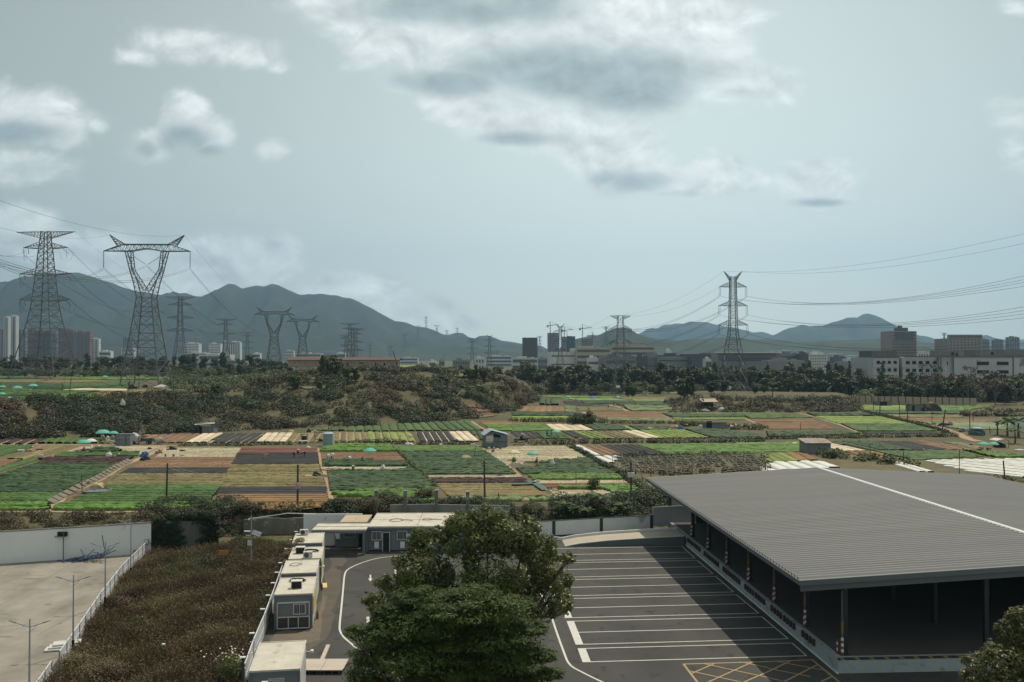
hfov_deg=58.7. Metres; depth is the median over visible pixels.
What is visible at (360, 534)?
door
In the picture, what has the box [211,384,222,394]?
woodland tree
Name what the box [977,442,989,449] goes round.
field umbrella
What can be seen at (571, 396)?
crop field
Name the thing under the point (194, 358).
woodland tree
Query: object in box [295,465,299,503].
field pole
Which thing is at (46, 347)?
tower block
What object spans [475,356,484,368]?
building
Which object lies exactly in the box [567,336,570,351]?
unfinished tower
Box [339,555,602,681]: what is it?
lane lines
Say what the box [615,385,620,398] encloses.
signboard
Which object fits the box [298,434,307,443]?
farm cart
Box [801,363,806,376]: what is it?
woodland tree
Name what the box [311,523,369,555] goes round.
porch
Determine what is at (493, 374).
woodland tree
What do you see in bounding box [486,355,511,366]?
building
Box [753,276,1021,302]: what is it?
power line
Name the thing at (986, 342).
tower block
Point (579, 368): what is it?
woodland tree
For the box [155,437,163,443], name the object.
heap
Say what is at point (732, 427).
hedge
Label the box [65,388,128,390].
crop field
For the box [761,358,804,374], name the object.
building
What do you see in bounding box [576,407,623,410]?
crop field
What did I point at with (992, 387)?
russet tree
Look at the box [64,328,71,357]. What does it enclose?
tower block
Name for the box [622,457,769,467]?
hedge
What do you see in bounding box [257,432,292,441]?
crop field
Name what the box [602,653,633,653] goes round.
stain
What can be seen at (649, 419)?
crop field
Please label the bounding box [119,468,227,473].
crop field
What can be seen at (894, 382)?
woodland tree
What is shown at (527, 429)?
crop field
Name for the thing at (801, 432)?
crop field
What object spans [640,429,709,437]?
crop field
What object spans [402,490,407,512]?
concrete post
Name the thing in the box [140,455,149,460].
heap
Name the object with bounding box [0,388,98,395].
crop field
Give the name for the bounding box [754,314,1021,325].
power line
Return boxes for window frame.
[293,603,305,614]
[344,533,354,536]
[372,531,381,539]
[397,531,406,539]
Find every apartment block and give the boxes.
[780,350,798,353]
[827,353,845,360]
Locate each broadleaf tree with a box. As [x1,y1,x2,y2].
[361,503,576,670]
[958,604,1023,681]
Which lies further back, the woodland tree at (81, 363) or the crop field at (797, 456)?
the woodland tree at (81, 363)
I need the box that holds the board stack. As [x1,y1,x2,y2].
[44,639,81,651]
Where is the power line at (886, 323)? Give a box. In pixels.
[749,307,1020,324]
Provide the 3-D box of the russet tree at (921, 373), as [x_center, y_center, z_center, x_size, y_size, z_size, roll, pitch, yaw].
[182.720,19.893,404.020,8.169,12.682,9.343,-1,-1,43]
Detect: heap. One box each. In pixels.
[53,531,115,562]
[90,483,103,487]
[103,439,114,443]
[128,384,137,388]
[140,451,148,456]
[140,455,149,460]
[155,437,163,443]
[322,466,342,469]
[700,409,709,412]
[921,402,941,410]
[937,422,952,425]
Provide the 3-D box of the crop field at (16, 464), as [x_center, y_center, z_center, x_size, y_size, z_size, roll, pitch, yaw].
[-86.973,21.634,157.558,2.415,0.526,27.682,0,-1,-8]
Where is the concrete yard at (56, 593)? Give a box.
[0,553,146,681]
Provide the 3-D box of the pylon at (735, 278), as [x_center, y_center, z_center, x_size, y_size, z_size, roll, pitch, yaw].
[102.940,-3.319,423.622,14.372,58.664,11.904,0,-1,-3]
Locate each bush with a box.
[59,651,92,666]
[62,657,132,681]
[105,595,130,608]
[126,615,149,627]
[192,622,229,635]
[194,556,220,565]
[200,641,252,681]
[204,503,236,515]
[234,499,261,514]
[326,497,349,509]
[338,503,363,513]
[356,494,398,514]
[378,490,398,500]
[413,487,434,497]
[469,494,484,503]
[472,498,482,504]
[566,413,595,424]
[582,417,594,423]
[586,407,595,423]
[587,473,600,489]
[828,450,837,457]
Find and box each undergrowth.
[0,363,541,439]
[0,366,288,388]
[0,497,565,530]
[134,492,571,535]
[524,379,1023,402]
[537,390,601,395]
[547,486,667,518]
[665,392,864,412]
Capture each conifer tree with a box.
[846,361,854,379]
[873,362,889,395]
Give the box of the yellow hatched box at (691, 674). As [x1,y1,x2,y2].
[683,659,839,681]
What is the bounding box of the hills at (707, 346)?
[559,327,1022,361]
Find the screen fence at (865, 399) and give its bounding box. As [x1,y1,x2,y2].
[853,395,975,405]
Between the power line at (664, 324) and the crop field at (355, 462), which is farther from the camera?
the power line at (664, 324)
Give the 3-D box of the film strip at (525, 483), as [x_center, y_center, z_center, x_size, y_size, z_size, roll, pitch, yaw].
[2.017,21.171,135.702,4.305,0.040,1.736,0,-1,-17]
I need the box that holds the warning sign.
[219,550,226,554]
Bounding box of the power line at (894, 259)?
[729,234,1021,271]
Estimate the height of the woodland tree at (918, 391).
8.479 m
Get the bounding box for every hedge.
[178,442,257,445]
[220,499,315,514]
[256,440,291,444]
[263,414,467,429]
[334,437,406,443]
[396,449,437,486]
[416,441,473,444]
[508,417,607,422]
[528,436,764,444]
[566,444,645,487]
[610,420,768,427]
[611,450,769,458]
[617,453,765,462]
[620,461,770,475]
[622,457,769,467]
[629,476,657,492]
[678,420,698,426]
[726,424,763,429]
[766,432,958,439]
[815,447,920,465]
[861,410,953,433]
[960,409,1023,416]
[983,474,1023,481]
[984,407,1023,411]
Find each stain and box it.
[329,655,349,658]
[335,566,347,569]
[345,591,367,593]
[542,633,548,644]
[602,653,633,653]
[618,607,656,607]
[633,625,674,625]
[634,652,671,652]
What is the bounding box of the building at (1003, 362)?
[851,350,1023,387]
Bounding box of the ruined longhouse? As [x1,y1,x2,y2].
[287,357,401,367]
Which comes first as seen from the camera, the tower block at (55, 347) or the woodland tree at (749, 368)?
the woodland tree at (749, 368)
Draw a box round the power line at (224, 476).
[168,464,294,476]
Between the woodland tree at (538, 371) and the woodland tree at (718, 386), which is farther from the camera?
the woodland tree at (538, 371)
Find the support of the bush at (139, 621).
on the ground at (274, 413)
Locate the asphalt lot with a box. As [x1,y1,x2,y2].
[248,537,1020,681]
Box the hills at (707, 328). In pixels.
[639,321,772,340]
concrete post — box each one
[374,490,378,516]
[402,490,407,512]
[434,489,438,512]
[465,491,469,512]
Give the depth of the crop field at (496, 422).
261.15 m
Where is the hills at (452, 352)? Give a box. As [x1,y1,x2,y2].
[361,342,546,360]
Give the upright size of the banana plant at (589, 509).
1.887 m
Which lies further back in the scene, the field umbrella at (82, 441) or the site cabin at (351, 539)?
the field umbrella at (82, 441)
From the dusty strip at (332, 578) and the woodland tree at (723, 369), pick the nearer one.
the dusty strip at (332, 578)
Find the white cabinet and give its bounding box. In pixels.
[325,533,335,544]
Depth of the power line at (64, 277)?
282.71 m
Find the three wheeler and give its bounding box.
[512,433,527,441]
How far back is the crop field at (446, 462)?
161.22 m
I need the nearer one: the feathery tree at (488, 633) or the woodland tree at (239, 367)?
the feathery tree at (488, 633)
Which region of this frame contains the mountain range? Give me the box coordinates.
[0,272,546,360]
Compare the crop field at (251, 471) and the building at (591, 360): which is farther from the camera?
the building at (591, 360)
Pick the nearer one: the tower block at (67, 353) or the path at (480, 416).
the path at (480, 416)
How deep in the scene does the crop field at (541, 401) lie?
366.12 m
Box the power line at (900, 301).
[721,286,1022,304]
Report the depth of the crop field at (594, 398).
401.50 m
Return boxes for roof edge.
[713,352,781,352]
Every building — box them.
[99,350,113,363]
[121,347,136,364]
[184,342,201,353]
[185,352,206,366]
[199,353,234,367]
[209,343,221,352]
[218,358,244,365]
[252,352,261,364]
[284,350,294,365]
[295,352,323,356]
[322,353,337,356]
[336,352,345,356]
[400,357,418,363]
[429,359,435,365]
[439,358,444,366]
[453,358,469,370]
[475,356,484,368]
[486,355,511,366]
[511,356,537,369]
[538,357,546,369]
[587,355,597,369]
[636,354,647,369]
[646,353,656,370]
[657,353,683,356]
[664,348,671,352]
[684,354,710,368]
[703,357,710,368]
[708,353,716,369]
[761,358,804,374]
[776,352,795,359]
[796,351,808,374]
[809,352,826,372]
[830,355,845,362]
[831,361,850,371]
[851,350,1023,387]
[917,351,929,355]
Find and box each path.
[0,508,200,512]
[47,446,166,510]
[131,445,181,445]
[316,448,333,498]
[458,404,494,407]
[461,408,493,411]
[464,414,497,417]
[476,445,521,476]
[799,413,857,431]
[894,418,984,441]
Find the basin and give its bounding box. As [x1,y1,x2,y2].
[82,488,111,493]
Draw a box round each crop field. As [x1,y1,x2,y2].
[0,376,47,378]
[0,379,46,381]
[0,382,63,388]
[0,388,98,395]
[0,395,25,401]
[0,438,44,443]
[0,444,33,455]
[0,457,38,471]
[0,459,22,466]
[0,462,118,492]
[0,492,62,502]
[0,501,50,510]
[7,445,80,459]
[25,445,44,450]
[31,393,103,400]
[37,456,133,462]
[38,437,114,443]
[41,380,105,381]
[49,376,174,379]
[51,501,211,510]
[54,451,139,456]
[61,381,129,388]
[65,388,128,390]
[69,446,160,452]
[70,484,221,502]
[88,446,121,451]
[93,391,150,395]
[105,473,225,484]
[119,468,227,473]
[131,457,234,467]
[134,389,184,392]
[142,433,199,442]
[156,448,240,456]
[186,433,222,442]
[209,433,265,442]
[215,486,327,494]
[216,494,328,510]
[220,464,325,486]
[231,452,318,464]
[239,447,317,451]
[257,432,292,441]
[287,433,322,441]
[314,420,481,431]
[319,442,395,451]
[321,452,403,459]
[322,458,407,466]
[323,467,404,470]
[327,466,431,490]
[331,486,434,503]
[334,432,366,441]
[367,431,415,441]
[394,445,482,451]
[398,450,515,474]
[416,432,454,440]
[428,475,519,477]
[430,477,526,482]
[437,483,543,491]
[445,491,548,495]
[448,493,554,501]
[449,431,478,440]
[470,430,481,439]
[480,421,511,424]
[485,424,550,430]
[486,446,584,464]
[510,432,541,438]
[512,411,584,415]
[512,416,570,419]
[512,422,544,423]
[512,423,552,431]
[516,457,615,474]
[520,406,563,411]
[528,472,621,479]
[534,480,626,482]
[535,431,569,438]
[537,395,612,397]
[538,398,544,404]
[539,483,624,486]
[548,424,593,430]
[549,398,559,404]
[550,490,614,496]
[558,482,637,494]
[559,398,624,399]
[562,431,590,438]
[563,401,606,405]
[565,406,575,411]
[574,430,606,438]
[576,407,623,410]
[576,445,600,455]
[581,400,632,403]
[581,445,622,455]
[582,423,629,430]
[590,412,666,417]
[591,430,644,438]
[595,391,677,393]
[595,455,618,463]
[601,417,673,421]
[601,444,662,454]
[616,403,666,404]
[621,397,665,398]
[623,404,683,410]
[623,430,658,438]
[629,425,669,429]
[632,399,663,400]
[634,400,662,402]
[637,441,801,453]
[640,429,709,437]
[659,412,717,413]
[662,413,744,416]
[672,417,747,418]
[685,428,767,438]
[730,412,811,418]
[750,418,816,421]
[755,422,835,428]
[760,460,839,470]
[763,452,799,461]
[766,430,859,436]
[785,452,818,460]
[793,442,866,450]
[807,412,873,415]
[815,416,910,423]
[829,440,912,450]
[841,423,936,430]
[848,451,897,458]
[860,405,905,409]
[861,431,936,433]
[865,410,961,414]
[875,449,983,459]
[877,441,944,449]
[884,414,962,417]
[893,461,933,472]
[900,417,1003,420]
[911,440,981,449]
[918,421,1023,429]
[925,458,1023,477]
[939,405,989,409]
[941,441,982,447]
[962,448,1023,457]
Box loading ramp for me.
[554,527,683,546]
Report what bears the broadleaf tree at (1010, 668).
on the asphalt lot
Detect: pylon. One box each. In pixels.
[7,231,79,377]
[103,235,190,385]
[167,297,193,365]
[217,319,234,366]
[241,332,253,364]
[254,307,294,363]
[286,315,318,369]
[340,323,359,356]
[341,335,349,356]
[344,328,361,356]
[347,329,363,356]
[465,338,478,368]
[483,335,493,369]
[553,324,566,366]
[606,315,632,394]
[718,271,748,390]
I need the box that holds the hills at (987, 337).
[982,335,1023,349]
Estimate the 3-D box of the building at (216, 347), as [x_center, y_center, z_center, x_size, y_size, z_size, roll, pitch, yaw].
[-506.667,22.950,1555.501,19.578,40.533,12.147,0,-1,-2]
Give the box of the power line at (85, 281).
[2,266,187,282]
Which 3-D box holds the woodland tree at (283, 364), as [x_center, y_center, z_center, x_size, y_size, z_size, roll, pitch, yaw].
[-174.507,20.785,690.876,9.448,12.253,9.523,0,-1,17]
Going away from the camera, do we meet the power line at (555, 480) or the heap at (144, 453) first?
the power line at (555, 480)
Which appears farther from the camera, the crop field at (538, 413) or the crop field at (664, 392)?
the crop field at (664, 392)
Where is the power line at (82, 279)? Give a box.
[0,263,186,280]
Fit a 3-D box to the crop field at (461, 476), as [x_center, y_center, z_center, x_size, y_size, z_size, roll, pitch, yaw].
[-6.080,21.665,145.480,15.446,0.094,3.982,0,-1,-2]
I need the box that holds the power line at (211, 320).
[164,282,272,334]
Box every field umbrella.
[77,440,90,443]
[95,430,109,433]
[363,448,375,451]
[508,450,519,453]
[527,451,538,454]
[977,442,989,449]
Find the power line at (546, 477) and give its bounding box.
[486,462,628,477]
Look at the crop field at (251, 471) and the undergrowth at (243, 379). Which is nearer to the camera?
the crop field at (251, 471)
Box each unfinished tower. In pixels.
[547,333,552,351]
[553,333,558,351]
[562,337,566,351]
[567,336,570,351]
[571,336,574,347]
[586,339,591,345]
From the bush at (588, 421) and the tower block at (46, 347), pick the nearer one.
the bush at (588, 421)
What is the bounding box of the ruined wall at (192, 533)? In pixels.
[151,517,218,550]
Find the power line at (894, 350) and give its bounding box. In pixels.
[727,336,1023,350]
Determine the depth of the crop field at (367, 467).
156.88 m
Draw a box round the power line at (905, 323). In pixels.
[736,311,1018,325]
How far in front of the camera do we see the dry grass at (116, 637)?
74.09 m
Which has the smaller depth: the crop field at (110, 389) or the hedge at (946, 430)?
the hedge at (946, 430)
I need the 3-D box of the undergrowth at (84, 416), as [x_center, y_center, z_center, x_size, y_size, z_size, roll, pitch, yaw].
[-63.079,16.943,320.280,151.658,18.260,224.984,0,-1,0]
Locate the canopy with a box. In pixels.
[989,438,1009,447]
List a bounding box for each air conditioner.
[300,529,307,534]
[303,551,312,557]
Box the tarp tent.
[968,427,985,435]
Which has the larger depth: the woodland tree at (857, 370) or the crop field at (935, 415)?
the woodland tree at (857, 370)
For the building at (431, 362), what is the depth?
899.69 m
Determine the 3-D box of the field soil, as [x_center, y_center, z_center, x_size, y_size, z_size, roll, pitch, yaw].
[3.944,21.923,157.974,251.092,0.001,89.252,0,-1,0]
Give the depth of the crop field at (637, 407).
325.97 m
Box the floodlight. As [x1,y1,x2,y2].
[55,532,67,536]
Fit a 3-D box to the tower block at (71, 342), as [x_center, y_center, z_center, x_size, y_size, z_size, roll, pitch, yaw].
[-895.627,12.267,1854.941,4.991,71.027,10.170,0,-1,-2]
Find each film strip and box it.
[512,482,538,483]
[526,480,547,489]
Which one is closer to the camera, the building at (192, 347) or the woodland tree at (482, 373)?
the woodland tree at (482, 373)
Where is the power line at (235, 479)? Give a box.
[169,467,296,479]
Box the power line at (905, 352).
[723,335,1017,352]
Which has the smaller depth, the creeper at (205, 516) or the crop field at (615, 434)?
the creeper at (205, 516)
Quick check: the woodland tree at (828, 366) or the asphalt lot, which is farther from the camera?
the woodland tree at (828, 366)
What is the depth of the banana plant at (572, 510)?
113.75 m
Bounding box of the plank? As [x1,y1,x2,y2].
[320,644,329,658]
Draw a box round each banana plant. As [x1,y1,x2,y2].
[245,401,259,410]
[430,402,442,411]
[460,385,473,396]
[474,384,488,392]
[484,385,501,398]
[553,500,574,514]
[565,506,579,518]
[579,506,594,517]
[584,491,612,514]
[602,506,618,516]
[613,501,632,512]
[986,419,1005,434]
[993,417,1014,435]
[1001,416,1023,436]
[1003,426,1023,442]
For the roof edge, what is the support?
on the factory at (752, 359)
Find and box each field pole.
[165,463,167,498]
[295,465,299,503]
[483,461,485,496]
[628,462,634,491]
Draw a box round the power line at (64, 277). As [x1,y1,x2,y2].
[2,262,144,278]
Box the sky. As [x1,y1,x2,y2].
[0,0,1023,348]
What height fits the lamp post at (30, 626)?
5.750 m
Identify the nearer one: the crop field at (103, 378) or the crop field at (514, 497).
the crop field at (514, 497)
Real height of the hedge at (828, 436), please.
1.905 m
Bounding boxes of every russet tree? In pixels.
[880,378,899,395]
[909,374,931,387]
[915,372,930,386]
[915,380,929,396]
[919,363,947,396]
[951,365,977,397]
[971,382,983,398]
[975,379,993,394]
[980,371,1012,405]
[1010,383,1023,399]
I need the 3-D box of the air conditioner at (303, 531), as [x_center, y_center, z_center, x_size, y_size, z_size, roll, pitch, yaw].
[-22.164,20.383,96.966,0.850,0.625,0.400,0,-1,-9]
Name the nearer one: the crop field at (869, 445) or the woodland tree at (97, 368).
the crop field at (869, 445)
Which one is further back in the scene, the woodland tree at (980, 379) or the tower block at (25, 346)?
the tower block at (25, 346)
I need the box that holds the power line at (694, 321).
[634,296,746,329]
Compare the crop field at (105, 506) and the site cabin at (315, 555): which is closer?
the site cabin at (315, 555)
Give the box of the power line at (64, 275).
[0,259,143,276]
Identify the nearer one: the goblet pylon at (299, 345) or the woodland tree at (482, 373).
the woodland tree at (482, 373)
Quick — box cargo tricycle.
[138,437,154,443]
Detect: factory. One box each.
[547,352,574,367]
[569,346,610,375]
[599,354,635,375]
[605,344,654,355]
[656,357,687,368]
[701,353,776,374]
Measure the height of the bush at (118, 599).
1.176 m
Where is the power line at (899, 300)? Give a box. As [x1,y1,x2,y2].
[748,282,1023,303]
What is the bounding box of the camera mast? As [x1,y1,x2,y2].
[244,510,261,558]
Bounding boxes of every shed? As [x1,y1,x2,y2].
[115,433,134,445]
[194,422,217,432]
[481,428,508,447]
[699,398,717,409]
[702,421,727,428]
[797,438,832,453]
[814,406,829,410]
[874,401,892,405]
[906,404,924,410]
[1008,416,1023,426]
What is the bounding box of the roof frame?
[947,335,982,338]
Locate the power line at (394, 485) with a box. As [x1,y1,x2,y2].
[301,464,483,485]
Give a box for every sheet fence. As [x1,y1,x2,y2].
[36,660,52,681]
[59,542,145,667]
[240,531,297,681]
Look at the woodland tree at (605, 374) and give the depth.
483.12 m
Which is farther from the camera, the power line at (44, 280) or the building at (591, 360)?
the building at (591, 360)
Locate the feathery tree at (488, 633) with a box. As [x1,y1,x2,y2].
[342,581,566,681]
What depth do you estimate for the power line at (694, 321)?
435.49 m
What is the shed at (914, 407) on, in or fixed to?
on the crop field at (951, 412)
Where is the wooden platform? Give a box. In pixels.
[306,659,348,674]
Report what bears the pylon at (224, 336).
on the ground at (274, 413)
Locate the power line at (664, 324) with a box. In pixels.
[617,297,718,331]
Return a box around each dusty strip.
[268,544,346,650]
[270,594,327,643]
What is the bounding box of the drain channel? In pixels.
[47,458,132,503]
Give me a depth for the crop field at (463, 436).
216.26 m
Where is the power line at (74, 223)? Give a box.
[2,201,181,235]
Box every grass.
[33,536,287,681]
[143,532,290,631]
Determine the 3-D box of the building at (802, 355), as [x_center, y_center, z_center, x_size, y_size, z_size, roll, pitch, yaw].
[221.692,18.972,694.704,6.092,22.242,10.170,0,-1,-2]
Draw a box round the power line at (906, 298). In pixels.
[726,280,1019,303]
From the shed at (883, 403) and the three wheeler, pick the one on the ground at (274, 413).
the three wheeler
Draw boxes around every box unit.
[291,579,302,588]
[295,546,304,553]
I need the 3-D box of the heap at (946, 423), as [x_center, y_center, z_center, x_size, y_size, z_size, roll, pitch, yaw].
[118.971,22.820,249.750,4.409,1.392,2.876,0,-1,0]
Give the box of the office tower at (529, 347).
[522,338,537,357]
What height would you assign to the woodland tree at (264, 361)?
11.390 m
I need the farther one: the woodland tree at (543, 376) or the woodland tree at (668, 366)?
the woodland tree at (668, 366)
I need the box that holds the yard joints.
[0,565,87,635]
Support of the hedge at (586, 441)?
on the field soil
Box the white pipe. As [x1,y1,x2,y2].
[253,513,312,518]
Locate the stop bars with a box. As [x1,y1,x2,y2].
[554,594,590,661]
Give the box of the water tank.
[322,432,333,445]
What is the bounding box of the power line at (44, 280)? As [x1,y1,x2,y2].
[1,267,101,281]
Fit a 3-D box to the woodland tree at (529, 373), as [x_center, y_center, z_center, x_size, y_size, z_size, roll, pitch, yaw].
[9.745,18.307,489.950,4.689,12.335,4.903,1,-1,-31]
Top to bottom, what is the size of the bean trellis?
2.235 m
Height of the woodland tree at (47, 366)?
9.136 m
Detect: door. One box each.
[198,425,201,432]
[359,533,362,546]
[706,421,711,427]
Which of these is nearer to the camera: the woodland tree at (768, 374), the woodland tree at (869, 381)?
the woodland tree at (869, 381)
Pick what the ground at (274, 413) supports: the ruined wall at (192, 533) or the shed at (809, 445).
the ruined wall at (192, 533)
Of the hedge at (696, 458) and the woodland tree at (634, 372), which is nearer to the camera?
the hedge at (696, 458)
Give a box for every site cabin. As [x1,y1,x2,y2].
[249,640,305,681]
[274,576,316,629]
[281,559,319,600]
[288,546,323,587]
[292,532,324,556]
[340,514,371,546]
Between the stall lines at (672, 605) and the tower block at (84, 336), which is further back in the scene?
the tower block at (84, 336)
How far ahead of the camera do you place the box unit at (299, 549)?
87.88 m
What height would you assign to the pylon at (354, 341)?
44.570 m
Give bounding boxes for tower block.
[0,328,3,359]
[3,316,10,361]
[10,315,18,361]
[19,329,22,362]
[23,329,27,364]
[28,329,32,361]
[33,330,37,359]
[38,329,44,358]
[44,330,49,359]
[50,330,57,361]
[58,328,63,356]
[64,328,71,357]
[70,330,74,363]
[73,331,76,359]
[77,330,83,360]
[83,331,85,360]
[85,331,91,363]
[92,338,100,363]
[123,338,131,362]
[220,341,227,353]
[228,341,241,359]
[881,326,916,356]
[934,338,981,349]
[982,339,989,349]
[992,339,1002,349]
[1005,336,1019,349]
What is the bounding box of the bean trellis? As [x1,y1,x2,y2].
[612,454,767,481]
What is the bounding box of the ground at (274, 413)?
[0,361,1023,681]
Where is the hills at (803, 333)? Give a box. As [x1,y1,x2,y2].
[764,313,934,342]
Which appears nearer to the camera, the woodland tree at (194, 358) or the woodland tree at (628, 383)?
the woodland tree at (628, 383)
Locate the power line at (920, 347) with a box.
[757,336,1023,348]
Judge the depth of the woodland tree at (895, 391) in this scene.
359.45 m
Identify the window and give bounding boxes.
[977,362,988,364]
[977,370,988,373]
[997,362,1008,364]
[997,370,1008,373]
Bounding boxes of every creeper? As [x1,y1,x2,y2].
[150,509,225,550]
[278,535,304,565]
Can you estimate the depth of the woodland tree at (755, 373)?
510.09 m
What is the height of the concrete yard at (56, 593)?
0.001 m
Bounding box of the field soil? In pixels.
[0,443,1023,510]
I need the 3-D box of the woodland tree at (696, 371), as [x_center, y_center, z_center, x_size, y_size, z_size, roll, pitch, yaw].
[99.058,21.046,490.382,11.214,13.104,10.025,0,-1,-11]
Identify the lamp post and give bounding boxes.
[9,619,50,681]
[55,575,90,650]
[91,541,120,604]
[118,520,143,572]
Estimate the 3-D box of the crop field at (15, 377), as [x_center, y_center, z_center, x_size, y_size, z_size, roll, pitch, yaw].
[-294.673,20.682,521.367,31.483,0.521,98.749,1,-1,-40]
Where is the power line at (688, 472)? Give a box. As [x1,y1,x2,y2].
[634,462,764,472]
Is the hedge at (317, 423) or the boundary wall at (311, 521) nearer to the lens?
the boundary wall at (311, 521)
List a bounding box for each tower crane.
[547,323,558,351]
[579,324,591,345]
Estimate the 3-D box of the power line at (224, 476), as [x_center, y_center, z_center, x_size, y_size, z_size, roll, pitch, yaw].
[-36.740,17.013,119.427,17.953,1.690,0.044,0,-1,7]
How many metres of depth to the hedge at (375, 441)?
199.74 m
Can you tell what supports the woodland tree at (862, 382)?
on the ground at (274, 413)
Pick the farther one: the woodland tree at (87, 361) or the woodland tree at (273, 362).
the woodland tree at (273, 362)
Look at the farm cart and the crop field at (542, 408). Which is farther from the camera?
the crop field at (542, 408)
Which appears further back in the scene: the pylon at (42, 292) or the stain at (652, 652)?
the pylon at (42, 292)
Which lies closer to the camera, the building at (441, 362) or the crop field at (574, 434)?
the crop field at (574, 434)
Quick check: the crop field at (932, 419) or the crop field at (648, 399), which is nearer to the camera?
the crop field at (932, 419)
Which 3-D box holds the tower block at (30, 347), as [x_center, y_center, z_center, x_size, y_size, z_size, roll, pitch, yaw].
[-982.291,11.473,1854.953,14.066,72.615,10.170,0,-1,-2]
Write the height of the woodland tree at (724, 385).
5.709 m
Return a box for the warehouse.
[645,467,1023,673]
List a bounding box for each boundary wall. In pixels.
[0,522,150,563]
[304,514,362,538]
[507,496,695,537]
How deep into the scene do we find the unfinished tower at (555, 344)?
1499.92 m
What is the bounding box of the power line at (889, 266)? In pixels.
[744,243,1023,273]
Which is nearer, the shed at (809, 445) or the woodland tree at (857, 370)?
the shed at (809, 445)
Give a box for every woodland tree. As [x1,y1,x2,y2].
[0,359,17,369]
[15,362,23,369]
[20,356,31,367]
[32,357,42,367]
[43,363,51,369]
[48,355,60,367]
[53,362,60,373]
[56,356,70,369]
[73,359,84,366]
[83,352,91,370]
[91,362,100,371]
[94,362,99,374]
[100,356,115,366]
[111,357,117,366]
[114,355,129,367]
[130,357,139,367]
[146,359,155,369]
[159,356,169,367]
[172,356,176,368]
[177,356,190,366]
[181,354,196,363]
[182,362,195,371]
[191,353,197,368]
[198,357,209,369]
[210,357,218,368]
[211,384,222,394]
[216,368,222,375]
[218,352,226,367]
[222,357,227,368]
[226,363,234,374]
[234,364,244,373]
[238,359,246,364]
[241,365,253,373]
[245,354,256,366]
[255,358,265,367]
[256,367,266,374]
[257,376,265,384]
[259,359,271,369]
[260,379,267,387]
[269,360,276,369]
[277,360,287,368]
[286,374,301,387]
[314,381,322,389]
[317,354,325,372]
[322,355,337,372]
[326,358,343,374]
[342,367,350,378]
[349,367,360,380]
[463,368,475,379]
[473,364,478,379]
[478,368,488,379]
[490,372,495,385]
[492,366,503,374]
[506,368,516,377]
[517,361,525,380]
[520,362,535,381]
[525,364,533,382]
[531,373,544,387]
[534,369,549,380]
[541,369,547,389]
[546,365,564,384]
[548,371,565,393]
[556,366,575,384]
[557,384,565,394]
[560,369,572,383]
[566,374,579,391]
[574,363,591,379]
[575,372,590,385]
[580,379,588,392]
[583,368,602,388]
[596,368,605,385]
[600,363,606,381]
[600,372,616,387]
[604,366,618,385]
[616,368,624,391]
[622,362,631,380]
[625,377,630,396]
[626,367,641,382]
[628,385,637,396]
[631,366,646,380]
[641,370,655,386]
[643,383,650,394]
[649,372,666,389]
[655,362,664,376]
[656,381,665,393]
[660,367,671,385]
[661,364,671,380]
[669,365,678,387]
[671,376,694,396]
[679,365,696,372]
[679,369,686,378]
[685,366,694,382]
[689,382,694,395]
[692,368,704,383]
[696,372,709,387]
[704,370,720,386]
[706,380,718,392]
[711,362,718,373]
[711,380,720,390]
[719,364,725,379]
[720,380,729,391]
[723,370,738,386]
[726,366,739,378]
[734,368,739,385]
[737,371,749,386]
[740,366,756,377]
[746,370,754,388]
[752,385,758,392]
[753,370,764,383]
[754,372,763,385]
[758,378,772,391]
[760,385,765,392]
[762,369,777,382]
[763,364,771,369]
[768,368,783,381]
[768,381,775,391]
[772,369,779,381]
[773,382,785,391]
[781,370,789,388]
[781,377,794,391]
[786,362,795,373]
[787,371,806,381]
[791,380,803,391]
[796,366,803,378]
[800,380,810,391]
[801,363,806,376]
[802,367,812,379]
[803,378,815,391]
[804,360,813,379]
[807,368,823,380]
[811,378,830,391]
[816,368,823,385]
[821,373,830,387]
[824,361,833,378]
[826,369,843,386]
[830,381,841,392]
[833,362,838,370]
[833,374,850,392]
[838,365,845,372]
[845,379,858,396]
[854,368,863,388]
[855,373,868,393]
[864,375,877,391]
[883,375,898,390]
[886,378,898,387]
[887,385,903,396]
[896,377,904,388]
[901,382,913,398]
[906,371,917,385]
[907,384,924,396]
[925,382,934,396]
[929,382,946,396]
[936,377,955,397]
[949,380,957,397]
[954,378,964,398]
[957,375,981,388]
[962,382,978,398]
[976,376,986,388]
[982,379,999,401]
[983,372,1008,379]
[996,378,1017,396]
[996,382,1015,404]
[1006,375,1023,388]
[1016,381,1022,400]
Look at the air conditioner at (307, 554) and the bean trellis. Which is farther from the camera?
the bean trellis
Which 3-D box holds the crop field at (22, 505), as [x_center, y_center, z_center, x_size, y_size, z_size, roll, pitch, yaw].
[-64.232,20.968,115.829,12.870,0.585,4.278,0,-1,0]
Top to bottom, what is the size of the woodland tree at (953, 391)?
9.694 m
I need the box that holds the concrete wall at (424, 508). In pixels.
[390,504,509,523]
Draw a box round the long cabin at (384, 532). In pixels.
[366,513,466,551]
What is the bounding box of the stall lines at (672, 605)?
[558,546,806,661]
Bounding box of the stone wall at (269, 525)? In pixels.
[243,517,303,534]
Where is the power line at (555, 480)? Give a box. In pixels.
[485,464,627,480]
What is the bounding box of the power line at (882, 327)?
[721,315,1019,327]
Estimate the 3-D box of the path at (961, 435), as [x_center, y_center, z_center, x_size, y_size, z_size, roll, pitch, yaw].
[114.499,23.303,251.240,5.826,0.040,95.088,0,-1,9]
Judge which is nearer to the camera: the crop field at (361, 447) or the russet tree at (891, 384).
the crop field at (361, 447)
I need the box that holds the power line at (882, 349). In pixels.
[753,335,1018,349]
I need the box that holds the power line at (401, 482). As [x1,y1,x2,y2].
[300,462,481,482]

